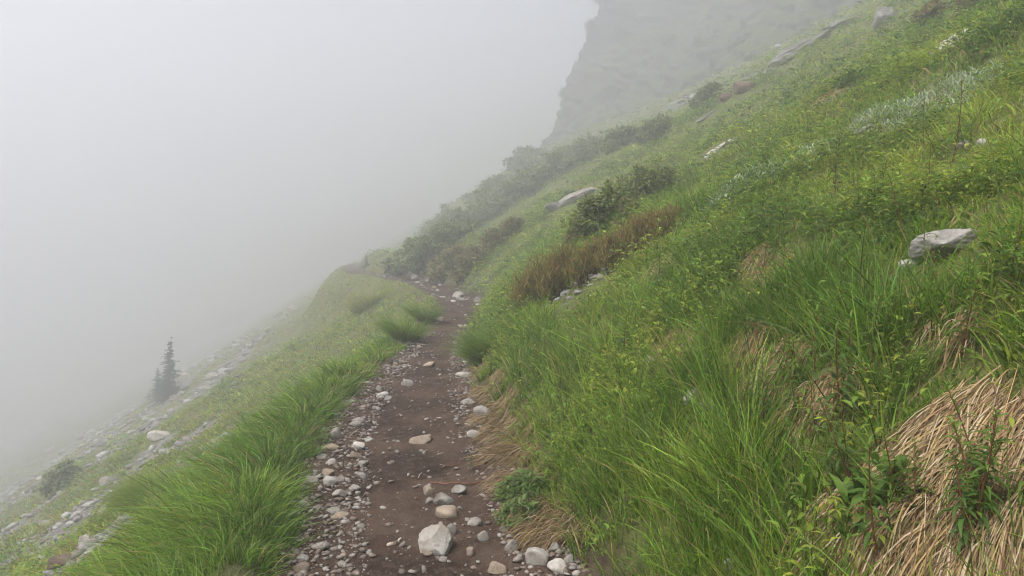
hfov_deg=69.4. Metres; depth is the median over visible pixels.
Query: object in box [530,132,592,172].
bush
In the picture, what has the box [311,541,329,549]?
stone
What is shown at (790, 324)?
leafy herb
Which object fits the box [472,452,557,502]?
dead grass tuft
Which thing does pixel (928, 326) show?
dead grass tuft
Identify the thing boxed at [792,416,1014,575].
dead grass tuft
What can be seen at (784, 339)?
leafy herb
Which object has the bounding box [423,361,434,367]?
stone
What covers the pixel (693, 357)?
leafy herb
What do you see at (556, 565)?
stone
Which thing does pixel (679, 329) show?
dead grass tuft
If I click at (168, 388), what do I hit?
conifer
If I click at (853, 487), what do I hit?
leaf rosette
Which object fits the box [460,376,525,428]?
dead grass tuft
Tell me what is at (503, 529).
stone
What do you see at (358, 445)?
stone
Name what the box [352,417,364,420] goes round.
stone
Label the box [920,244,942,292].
leafy herb
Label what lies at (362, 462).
stone
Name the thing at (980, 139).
boulder
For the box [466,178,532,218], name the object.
bush
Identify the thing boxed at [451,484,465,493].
stone
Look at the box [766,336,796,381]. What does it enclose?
leafy herb
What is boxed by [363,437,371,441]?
stone
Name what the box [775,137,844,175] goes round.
silvery herb
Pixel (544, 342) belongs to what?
leafy herb
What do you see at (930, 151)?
leafy herb
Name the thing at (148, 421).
scree
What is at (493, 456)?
dead grass tuft
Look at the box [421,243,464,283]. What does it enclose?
bush
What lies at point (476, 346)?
grass tussock
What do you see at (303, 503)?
stone
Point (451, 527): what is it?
stone
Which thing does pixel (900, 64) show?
ground cover
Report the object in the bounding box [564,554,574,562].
stone
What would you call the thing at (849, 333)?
leafy herb
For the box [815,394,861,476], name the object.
leafy herb
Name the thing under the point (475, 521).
stone
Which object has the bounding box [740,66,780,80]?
rock
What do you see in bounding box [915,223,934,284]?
leafy herb
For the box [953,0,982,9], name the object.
shrub
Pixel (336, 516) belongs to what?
stone
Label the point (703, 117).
rock
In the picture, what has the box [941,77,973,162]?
leafy herb
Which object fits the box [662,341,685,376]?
leafy herb
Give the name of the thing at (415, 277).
stone
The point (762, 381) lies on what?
leafy herb
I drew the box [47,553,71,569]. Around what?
rock
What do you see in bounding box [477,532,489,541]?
stone
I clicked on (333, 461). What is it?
stone
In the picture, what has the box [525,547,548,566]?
stone
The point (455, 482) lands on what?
twig
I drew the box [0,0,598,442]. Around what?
sky
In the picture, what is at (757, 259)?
dead grass tuft
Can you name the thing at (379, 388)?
stone
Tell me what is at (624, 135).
bush
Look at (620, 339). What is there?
leafy herb
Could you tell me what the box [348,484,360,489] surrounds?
stone
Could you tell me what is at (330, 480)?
stone
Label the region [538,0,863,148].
cliff
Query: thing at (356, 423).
stone
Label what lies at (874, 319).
leafy herb
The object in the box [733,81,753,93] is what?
rock
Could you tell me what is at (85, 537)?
stone
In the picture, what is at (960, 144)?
boulder
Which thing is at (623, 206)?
shrub
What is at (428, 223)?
bush
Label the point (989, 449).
leafy herb
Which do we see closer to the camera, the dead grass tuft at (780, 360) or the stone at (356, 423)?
the dead grass tuft at (780, 360)
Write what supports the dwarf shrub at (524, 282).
on the ground at (30, 444)
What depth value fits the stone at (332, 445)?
5.61 m
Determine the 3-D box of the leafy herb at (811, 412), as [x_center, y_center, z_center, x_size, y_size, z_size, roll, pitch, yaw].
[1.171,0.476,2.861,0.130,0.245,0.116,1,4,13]
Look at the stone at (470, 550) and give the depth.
3.78 m
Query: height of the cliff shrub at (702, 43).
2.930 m
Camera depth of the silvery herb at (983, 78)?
6.17 m
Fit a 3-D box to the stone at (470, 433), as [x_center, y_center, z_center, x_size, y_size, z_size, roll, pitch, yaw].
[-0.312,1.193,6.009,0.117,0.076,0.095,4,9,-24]
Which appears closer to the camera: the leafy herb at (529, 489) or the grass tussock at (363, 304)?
the leafy herb at (529, 489)
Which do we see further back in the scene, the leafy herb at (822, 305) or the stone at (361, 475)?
the stone at (361, 475)
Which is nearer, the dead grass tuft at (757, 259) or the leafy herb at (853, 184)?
the dead grass tuft at (757, 259)
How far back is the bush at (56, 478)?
23.03 m
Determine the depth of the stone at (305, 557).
3.68 m
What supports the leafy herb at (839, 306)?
on the ground at (30, 444)
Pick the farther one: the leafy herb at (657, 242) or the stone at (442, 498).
the leafy herb at (657, 242)
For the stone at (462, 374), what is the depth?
8.66 m
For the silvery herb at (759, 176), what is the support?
on the ground at (30, 444)
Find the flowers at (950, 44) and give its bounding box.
[930,29,972,53]
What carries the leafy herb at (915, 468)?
on the ground at (30, 444)
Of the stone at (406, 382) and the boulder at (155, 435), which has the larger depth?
the boulder at (155, 435)
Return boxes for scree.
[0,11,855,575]
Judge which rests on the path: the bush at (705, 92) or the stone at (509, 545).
the stone at (509, 545)
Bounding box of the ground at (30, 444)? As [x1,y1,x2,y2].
[0,0,1023,575]
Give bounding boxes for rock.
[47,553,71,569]
[545,201,559,211]
[696,109,715,123]
[719,92,731,100]
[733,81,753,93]
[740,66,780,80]
[770,29,829,66]
[821,14,861,32]
[872,6,894,29]
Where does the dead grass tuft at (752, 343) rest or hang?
on the ground at (30, 444)
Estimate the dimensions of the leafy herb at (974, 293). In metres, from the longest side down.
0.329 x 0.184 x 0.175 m
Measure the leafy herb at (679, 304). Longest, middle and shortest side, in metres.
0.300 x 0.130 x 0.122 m
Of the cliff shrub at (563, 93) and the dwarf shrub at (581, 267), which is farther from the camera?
the cliff shrub at (563, 93)
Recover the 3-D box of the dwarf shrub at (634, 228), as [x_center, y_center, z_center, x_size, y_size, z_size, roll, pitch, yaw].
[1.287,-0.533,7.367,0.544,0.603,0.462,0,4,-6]
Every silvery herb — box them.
[701,158,790,210]
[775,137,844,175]
[844,95,921,136]
[879,66,993,133]
[952,60,1015,106]
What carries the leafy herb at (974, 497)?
on the ground at (30, 444)
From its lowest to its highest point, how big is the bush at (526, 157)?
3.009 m
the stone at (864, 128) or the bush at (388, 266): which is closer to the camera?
the stone at (864, 128)
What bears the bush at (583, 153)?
on the ground at (30, 444)
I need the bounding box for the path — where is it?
[272,271,585,575]
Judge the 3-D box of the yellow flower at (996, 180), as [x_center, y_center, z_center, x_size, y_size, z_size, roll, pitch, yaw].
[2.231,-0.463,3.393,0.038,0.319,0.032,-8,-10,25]
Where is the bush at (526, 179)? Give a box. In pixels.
[487,167,547,211]
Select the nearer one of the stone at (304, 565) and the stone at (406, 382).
the stone at (304, 565)
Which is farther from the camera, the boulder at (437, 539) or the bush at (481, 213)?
the bush at (481, 213)
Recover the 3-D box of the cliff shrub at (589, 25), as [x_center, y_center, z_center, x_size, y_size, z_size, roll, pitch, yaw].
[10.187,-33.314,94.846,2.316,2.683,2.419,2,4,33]
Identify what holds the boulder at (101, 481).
on the ground at (30, 444)
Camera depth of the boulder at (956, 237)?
3.36 m
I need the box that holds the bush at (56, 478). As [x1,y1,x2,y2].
[31,458,85,497]
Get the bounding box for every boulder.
[99,476,110,487]
[147,430,169,440]
[176,373,192,384]
[206,372,217,379]
[289,304,297,311]
[418,524,453,555]
[558,187,597,206]
[683,389,698,406]
[704,139,732,159]
[898,259,917,270]
[908,228,982,259]
[957,140,968,147]
[976,138,987,147]
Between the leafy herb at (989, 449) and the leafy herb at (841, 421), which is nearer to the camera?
the leafy herb at (989, 449)
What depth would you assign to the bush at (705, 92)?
30.89 m
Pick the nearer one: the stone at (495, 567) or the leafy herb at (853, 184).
the stone at (495, 567)
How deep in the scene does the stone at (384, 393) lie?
7.56 m
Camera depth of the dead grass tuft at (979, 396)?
2.13 m
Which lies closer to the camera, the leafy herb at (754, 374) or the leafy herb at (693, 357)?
the leafy herb at (754, 374)
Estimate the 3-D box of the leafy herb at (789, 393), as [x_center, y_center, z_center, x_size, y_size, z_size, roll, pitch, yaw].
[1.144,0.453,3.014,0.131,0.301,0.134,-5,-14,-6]
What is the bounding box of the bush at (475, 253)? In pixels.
[443,241,492,284]
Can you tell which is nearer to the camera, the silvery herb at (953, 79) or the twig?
the twig
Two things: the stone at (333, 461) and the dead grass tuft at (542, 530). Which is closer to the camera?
the dead grass tuft at (542, 530)
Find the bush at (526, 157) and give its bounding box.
[502,144,550,173]
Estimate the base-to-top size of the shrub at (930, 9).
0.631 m
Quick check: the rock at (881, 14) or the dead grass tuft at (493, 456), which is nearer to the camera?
the dead grass tuft at (493, 456)
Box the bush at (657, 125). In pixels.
[641,118,671,141]
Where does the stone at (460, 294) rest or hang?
on the path
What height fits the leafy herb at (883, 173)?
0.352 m
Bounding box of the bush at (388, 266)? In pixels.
[379,237,419,275]
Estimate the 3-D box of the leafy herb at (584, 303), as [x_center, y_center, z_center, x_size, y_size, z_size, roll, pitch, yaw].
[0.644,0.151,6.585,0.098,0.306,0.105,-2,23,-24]
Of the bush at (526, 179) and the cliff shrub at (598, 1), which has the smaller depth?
the bush at (526, 179)
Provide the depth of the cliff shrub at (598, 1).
95.99 m
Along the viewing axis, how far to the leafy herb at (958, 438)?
2.04 m
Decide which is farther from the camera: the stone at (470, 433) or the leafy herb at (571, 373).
the stone at (470, 433)
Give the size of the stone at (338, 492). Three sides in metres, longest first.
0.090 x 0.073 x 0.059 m
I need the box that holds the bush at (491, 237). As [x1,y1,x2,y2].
[477,216,525,248]
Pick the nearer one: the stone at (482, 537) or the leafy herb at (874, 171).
the stone at (482, 537)
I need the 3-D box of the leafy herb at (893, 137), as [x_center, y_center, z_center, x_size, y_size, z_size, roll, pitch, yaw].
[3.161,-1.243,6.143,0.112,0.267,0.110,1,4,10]
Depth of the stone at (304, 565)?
3.59 m
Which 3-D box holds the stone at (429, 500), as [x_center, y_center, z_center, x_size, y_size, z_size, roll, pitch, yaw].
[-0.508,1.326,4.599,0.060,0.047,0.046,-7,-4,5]
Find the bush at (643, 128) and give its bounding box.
[635,112,674,142]
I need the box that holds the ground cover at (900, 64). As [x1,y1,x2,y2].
[0,0,1023,575]
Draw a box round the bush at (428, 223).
[417,203,453,236]
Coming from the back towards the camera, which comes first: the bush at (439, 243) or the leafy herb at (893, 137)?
the bush at (439, 243)
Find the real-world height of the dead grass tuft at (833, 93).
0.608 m
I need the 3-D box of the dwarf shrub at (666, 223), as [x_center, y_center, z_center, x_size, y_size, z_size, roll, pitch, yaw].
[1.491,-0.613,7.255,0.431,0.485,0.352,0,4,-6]
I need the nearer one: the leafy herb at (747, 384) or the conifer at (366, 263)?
the leafy herb at (747, 384)
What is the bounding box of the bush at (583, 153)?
[560,135,607,172]
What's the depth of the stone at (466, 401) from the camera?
7.26 m
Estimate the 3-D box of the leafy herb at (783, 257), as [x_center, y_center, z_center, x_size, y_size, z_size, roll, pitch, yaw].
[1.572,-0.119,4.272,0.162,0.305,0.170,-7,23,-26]
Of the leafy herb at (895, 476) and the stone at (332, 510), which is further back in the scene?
the stone at (332, 510)
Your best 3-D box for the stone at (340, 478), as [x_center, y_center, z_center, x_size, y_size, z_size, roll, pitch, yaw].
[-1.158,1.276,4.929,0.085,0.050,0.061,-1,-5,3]
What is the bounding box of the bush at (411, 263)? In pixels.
[392,223,452,274]
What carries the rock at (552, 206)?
on the ground at (30, 444)
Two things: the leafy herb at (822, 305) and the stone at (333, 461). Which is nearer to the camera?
the leafy herb at (822, 305)
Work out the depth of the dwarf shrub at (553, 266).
8.18 m
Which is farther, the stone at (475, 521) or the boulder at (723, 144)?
the boulder at (723, 144)
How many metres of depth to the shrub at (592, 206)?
9.76 m
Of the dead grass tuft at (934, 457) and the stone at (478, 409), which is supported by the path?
the stone at (478, 409)
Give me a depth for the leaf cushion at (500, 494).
4.52 m
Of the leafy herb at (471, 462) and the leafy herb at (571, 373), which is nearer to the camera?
the leafy herb at (471, 462)
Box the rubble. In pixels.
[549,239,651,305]
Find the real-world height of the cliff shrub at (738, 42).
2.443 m
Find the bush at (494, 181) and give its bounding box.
[459,174,511,205]
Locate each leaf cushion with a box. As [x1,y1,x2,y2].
[491,468,554,505]
[492,493,544,530]
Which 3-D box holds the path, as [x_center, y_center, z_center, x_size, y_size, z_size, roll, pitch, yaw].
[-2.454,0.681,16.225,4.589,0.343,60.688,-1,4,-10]
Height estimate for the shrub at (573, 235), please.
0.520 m
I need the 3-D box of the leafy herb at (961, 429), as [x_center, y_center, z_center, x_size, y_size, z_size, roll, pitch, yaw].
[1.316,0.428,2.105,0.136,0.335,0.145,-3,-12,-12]
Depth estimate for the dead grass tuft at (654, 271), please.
6.21 m
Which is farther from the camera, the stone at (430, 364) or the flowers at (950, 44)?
the stone at (430, 364)
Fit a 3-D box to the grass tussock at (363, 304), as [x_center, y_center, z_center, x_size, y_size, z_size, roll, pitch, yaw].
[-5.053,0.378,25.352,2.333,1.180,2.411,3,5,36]
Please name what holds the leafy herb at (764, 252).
on the ground at (30, 444)
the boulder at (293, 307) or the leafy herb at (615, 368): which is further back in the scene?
the boulder at (293, 307)
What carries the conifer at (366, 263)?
on the ground at (30, 444)
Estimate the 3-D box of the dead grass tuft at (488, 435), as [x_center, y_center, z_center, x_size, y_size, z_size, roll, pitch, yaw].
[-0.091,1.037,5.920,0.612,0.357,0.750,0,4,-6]
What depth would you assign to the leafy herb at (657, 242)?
6.60 m
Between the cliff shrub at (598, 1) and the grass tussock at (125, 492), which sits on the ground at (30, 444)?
the grass tussock at (125, 492)
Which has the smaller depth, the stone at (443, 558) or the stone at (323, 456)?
the stone at (443, 558)
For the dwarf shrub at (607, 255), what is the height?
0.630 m
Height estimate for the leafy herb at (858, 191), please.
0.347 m
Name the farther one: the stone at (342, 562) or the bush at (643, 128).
the bush at (643, 128)
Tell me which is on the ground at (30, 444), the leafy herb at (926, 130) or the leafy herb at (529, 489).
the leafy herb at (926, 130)
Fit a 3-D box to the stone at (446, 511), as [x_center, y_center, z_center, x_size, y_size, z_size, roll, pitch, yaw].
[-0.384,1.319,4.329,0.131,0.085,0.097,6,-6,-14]
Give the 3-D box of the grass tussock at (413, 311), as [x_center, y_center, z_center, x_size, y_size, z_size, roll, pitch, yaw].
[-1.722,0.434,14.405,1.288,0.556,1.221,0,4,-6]
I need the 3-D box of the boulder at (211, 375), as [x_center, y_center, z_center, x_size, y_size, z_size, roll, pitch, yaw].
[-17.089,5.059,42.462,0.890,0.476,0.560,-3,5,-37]
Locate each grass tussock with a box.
[67,446,215,519]
[167,433,231,463]
[334,285,393,315]
[368,311,439,342]
[395,299,449,323]
[435,312,501,365]
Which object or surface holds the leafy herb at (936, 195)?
on the ground at (30, 444)
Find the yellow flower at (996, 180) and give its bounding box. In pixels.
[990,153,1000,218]
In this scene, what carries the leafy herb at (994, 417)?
on the ground at (30, 444)
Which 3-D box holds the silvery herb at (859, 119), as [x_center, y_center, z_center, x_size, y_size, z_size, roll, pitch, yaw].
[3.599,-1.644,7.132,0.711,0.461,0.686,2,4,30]
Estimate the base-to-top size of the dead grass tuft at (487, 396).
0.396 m
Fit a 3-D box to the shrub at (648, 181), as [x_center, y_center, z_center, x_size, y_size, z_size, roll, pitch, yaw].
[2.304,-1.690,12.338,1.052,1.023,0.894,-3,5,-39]
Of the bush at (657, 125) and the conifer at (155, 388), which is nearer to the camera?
the bush at (657, 125)
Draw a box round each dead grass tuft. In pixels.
[454,364,509,406]
[459,407,545,473]
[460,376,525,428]
[464,390,536,447]
[467,348,496,380]
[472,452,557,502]
[490,489,571,533]
[500,502,596,559]
[634,254,672,287]
[641,314,706,387]
[703,330,822,431]
[714,319,777,383]
[732,239,800,291]
[759,351,875,457]
[771,365,1023,575]
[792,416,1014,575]
[808,87,853,111]
[902,299,993,376]
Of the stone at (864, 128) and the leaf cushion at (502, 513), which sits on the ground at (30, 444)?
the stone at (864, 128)
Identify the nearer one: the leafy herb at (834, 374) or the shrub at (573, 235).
the leafy herb at (834, 374)
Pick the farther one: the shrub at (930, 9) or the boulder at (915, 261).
the shrub at (930, 9)
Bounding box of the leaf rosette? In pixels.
[803,444,937,542]
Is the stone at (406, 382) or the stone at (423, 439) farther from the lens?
the stone at (406, 382)
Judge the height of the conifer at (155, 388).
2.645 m
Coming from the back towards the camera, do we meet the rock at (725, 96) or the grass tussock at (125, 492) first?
the rock at (725, 96)
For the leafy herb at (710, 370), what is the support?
on the ground at (30, 444)
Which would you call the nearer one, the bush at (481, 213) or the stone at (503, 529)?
the stone at (503, 529)
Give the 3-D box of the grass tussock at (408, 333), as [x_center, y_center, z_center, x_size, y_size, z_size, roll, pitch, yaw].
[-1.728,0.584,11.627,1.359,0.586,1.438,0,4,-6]
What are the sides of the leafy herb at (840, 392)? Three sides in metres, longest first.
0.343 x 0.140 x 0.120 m
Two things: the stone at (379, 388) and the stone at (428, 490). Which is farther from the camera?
the stone at (379, 388)
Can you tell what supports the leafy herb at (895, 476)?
on the ground at (30, 444)
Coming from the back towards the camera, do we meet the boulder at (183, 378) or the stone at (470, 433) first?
the boulder at (183, 378)
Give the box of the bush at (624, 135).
[588,123,638,155]
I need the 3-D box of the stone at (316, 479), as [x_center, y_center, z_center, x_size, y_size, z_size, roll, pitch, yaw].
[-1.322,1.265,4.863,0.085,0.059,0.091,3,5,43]
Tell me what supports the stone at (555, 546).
on the path
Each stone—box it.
[78,534,89,545]
[114,516,127,523]
[293,561,309,572]
[296,554,309,561]
[298,500,309,506]
[304,476,318,482]
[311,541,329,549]
[317,453,327,459]
[322,468,333,475]
[323,476,337,484]
[325,443,338,449]
[326,458,336,464]
[326,506,340,514]
[331,427,340,438]
[331,511,348,519]
[332,489,346,497]
[336,475,344,481]
[336,560,347,567]
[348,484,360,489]
[349,421,360,426]
[350,452,362,458]
[351,441,364,448]
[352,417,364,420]
[354,471,366,478]
[358,460,368,465]
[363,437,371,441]
[376,385,382,390]
[376,391,388,397]
[401,379,413,386]
[409,434,431,443]
[411,274,419,279]
[422,549,432,556]
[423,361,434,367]
[423,485,433,495]
[425,497,433,503]
[433,492,454,504]
[435,505,457,517]
[439,556,446,561]
[447,523,455,534]
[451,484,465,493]
[452,292,464,296]
[455,372,470,377]
[460,398,475,404]
[466,546,474,555]
[467,430,480,437]
[467,517,481,525]
[473,405,491,419]
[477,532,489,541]
[487,561,506,573]
[499,524,511,531]
[504,540,518,552]
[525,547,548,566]
[547,558,567,573]
[548,542,559,551]
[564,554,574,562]
[724,559,732,572]
[859,124,872,133]
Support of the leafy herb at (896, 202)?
on the ground at (30, 444)
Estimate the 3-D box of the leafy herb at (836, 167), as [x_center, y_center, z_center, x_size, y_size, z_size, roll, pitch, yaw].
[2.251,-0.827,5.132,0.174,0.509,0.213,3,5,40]
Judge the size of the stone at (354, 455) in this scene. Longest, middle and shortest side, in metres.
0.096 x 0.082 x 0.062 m
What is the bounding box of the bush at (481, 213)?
[433,194,506,234]
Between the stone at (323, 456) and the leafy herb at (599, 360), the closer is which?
the leafy herb at (599, 360)
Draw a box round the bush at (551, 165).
[528,149,580,183]
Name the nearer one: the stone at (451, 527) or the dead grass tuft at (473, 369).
the stone at (451, 527)
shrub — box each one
[503,250,549,311]
[531,237,578,303]
[557,87,566,103]
[558,226,613,289]
[559,178,630,240]
[562,223,587,247]
[584,18,593,33]
[589,222,630,274]
[592,0,603,6]
[609,196,644,228]
[615,157,685,202]
[616,205,657,256]
[643,202,681,241]
[692,33,719,47]
[731,29,755,47]
[910,0,954,26]
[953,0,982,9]
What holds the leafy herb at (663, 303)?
on the ground at (30, 444)
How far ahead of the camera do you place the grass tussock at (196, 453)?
10.45 m
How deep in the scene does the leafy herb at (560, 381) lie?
5.50 m
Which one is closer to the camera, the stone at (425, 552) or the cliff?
the stone at (425, 552)
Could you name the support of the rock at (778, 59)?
on the ground at (30, 444)
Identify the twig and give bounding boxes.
[430,475,495,484]
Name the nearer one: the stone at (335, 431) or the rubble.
the stone at (335, 431)
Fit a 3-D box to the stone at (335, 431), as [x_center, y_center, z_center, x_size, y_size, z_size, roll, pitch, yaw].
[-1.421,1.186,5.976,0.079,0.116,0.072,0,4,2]
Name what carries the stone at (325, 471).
on the path
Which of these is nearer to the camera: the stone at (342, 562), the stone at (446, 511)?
the stone at (342, 562)
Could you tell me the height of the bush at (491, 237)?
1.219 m
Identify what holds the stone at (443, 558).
on the path
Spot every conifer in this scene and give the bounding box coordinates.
[135,368,163,406]
[147,337,181,408]
[362,253,367,268]
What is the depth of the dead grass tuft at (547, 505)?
4.21 m
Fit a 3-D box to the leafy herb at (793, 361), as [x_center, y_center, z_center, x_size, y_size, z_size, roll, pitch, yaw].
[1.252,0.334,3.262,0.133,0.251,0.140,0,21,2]
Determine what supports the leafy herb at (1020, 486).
on the ground at (30, 444)
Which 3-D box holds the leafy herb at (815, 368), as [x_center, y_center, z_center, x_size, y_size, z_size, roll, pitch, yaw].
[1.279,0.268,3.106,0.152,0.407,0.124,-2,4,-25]
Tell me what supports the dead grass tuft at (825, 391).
on the ground at (30, 444)
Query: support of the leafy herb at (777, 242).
on the ground at (30, 444)
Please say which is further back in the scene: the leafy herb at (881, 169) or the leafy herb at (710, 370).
the leafy herb at (881, 169)
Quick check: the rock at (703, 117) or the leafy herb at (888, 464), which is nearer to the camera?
the leafy herb at (888, 464)
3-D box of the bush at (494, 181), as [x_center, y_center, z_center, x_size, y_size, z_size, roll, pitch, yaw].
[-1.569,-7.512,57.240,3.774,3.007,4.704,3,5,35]
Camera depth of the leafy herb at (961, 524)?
1.92 m
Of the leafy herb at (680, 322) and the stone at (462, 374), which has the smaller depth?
the leafy herb at (680, 322)
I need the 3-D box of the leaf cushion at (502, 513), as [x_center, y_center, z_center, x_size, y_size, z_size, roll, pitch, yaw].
[0.050,1.265,4.207,0.331,0.153,0.320,1,4,15]
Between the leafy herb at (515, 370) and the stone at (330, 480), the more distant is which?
the leafy herb at (515, 370)
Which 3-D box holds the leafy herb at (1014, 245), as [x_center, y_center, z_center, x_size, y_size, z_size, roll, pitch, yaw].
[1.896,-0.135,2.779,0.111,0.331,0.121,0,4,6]
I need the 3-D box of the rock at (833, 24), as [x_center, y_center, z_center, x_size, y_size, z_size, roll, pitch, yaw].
[13.933,-11.190,31.397,1.971,0.532,1.577,-21,5,-2]
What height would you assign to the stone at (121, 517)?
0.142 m
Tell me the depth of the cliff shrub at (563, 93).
95.61 m
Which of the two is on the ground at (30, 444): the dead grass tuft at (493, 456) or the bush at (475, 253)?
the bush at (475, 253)
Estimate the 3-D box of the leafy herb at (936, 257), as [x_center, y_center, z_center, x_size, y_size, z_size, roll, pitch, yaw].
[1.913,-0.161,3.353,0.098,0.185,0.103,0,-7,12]
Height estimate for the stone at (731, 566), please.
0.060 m
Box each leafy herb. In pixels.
[467,453,475,468]
[511,361,517,377]
[521,464,536,500]
[539,329,550,367]
[555,368,564,394]
[567,342,577,376]
[581,289,588,317]
[588,339,603,386]
[607,349,625,394]
[615,315,634,353]
[652,227,664,252]
[652,251,665,290]
[657,288,670,326]
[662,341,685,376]
[663,383,678,436]
[671,301,688,347]
[674,289,685,317]
[682,344,698,375]
[701,353,716,395]
[721,375,757,432]
[739,345,765,413]
[750,357,778,427]
[756,231,770,267]
[766,220,785,260]
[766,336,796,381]
[773,312,797,364]
[774,321,793,359]
[775,243,790,276]
[781,363,809,425]
[782,338,808,383]
[797,303,832,381]
[801,379,828,433]
[810,297,842,356]
[815,322,860,423]
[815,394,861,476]
[819,351,855,433]
[824,133,846,199]
[825,275,853,352]
[830,394,864,480]
[835,309,866,394]
[845,432,896,559]
[846,150,860,192]
[848,169,869,219]
[855,294,889,362]
[863,168,882,209]
[871,158,891,211]
[872,156,889,187]
[872,429,913,507]
[881,455,906,498]
[883,174,916,233]
[887,123,897,151]
[889,437,932,515]
[913,98,931,147]
[914,144,941,202]
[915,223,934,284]
[917,123,943,163]
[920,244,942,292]
[926,185,945,219]
[927,233,943,263]
[932,437,1013,526]
[935,446,1005,556]
[938,272,997,356]
[938,383,993,481]
[938,417,1004,513]
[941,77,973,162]
[948,403,1013,536]
[950,111,973,147]
[955,408,1014,508]
[995,441,1023,518]
[998,208,1023,292]
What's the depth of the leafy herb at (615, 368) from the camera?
4.60 m
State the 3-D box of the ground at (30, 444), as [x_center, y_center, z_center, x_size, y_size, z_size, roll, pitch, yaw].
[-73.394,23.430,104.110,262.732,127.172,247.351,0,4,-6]
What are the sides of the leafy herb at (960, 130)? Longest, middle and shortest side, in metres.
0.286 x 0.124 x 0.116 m
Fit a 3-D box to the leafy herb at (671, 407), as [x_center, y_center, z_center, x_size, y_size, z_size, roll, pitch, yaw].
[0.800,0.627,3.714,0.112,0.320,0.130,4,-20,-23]
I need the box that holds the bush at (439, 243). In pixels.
[406,216,482,256]
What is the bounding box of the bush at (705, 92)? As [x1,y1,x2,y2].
[687,81,723,108]
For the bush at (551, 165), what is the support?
on the ground at (30, 444)
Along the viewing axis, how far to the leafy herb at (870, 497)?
2.09 m
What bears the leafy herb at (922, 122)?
on the ground at (30, 444)
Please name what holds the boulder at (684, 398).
on the ground at (30, 444)
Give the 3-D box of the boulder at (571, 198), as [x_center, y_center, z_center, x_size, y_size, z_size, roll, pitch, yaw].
[2.174,-2.968,24.497,1.697,0.481,1.867,-22,6,-5]

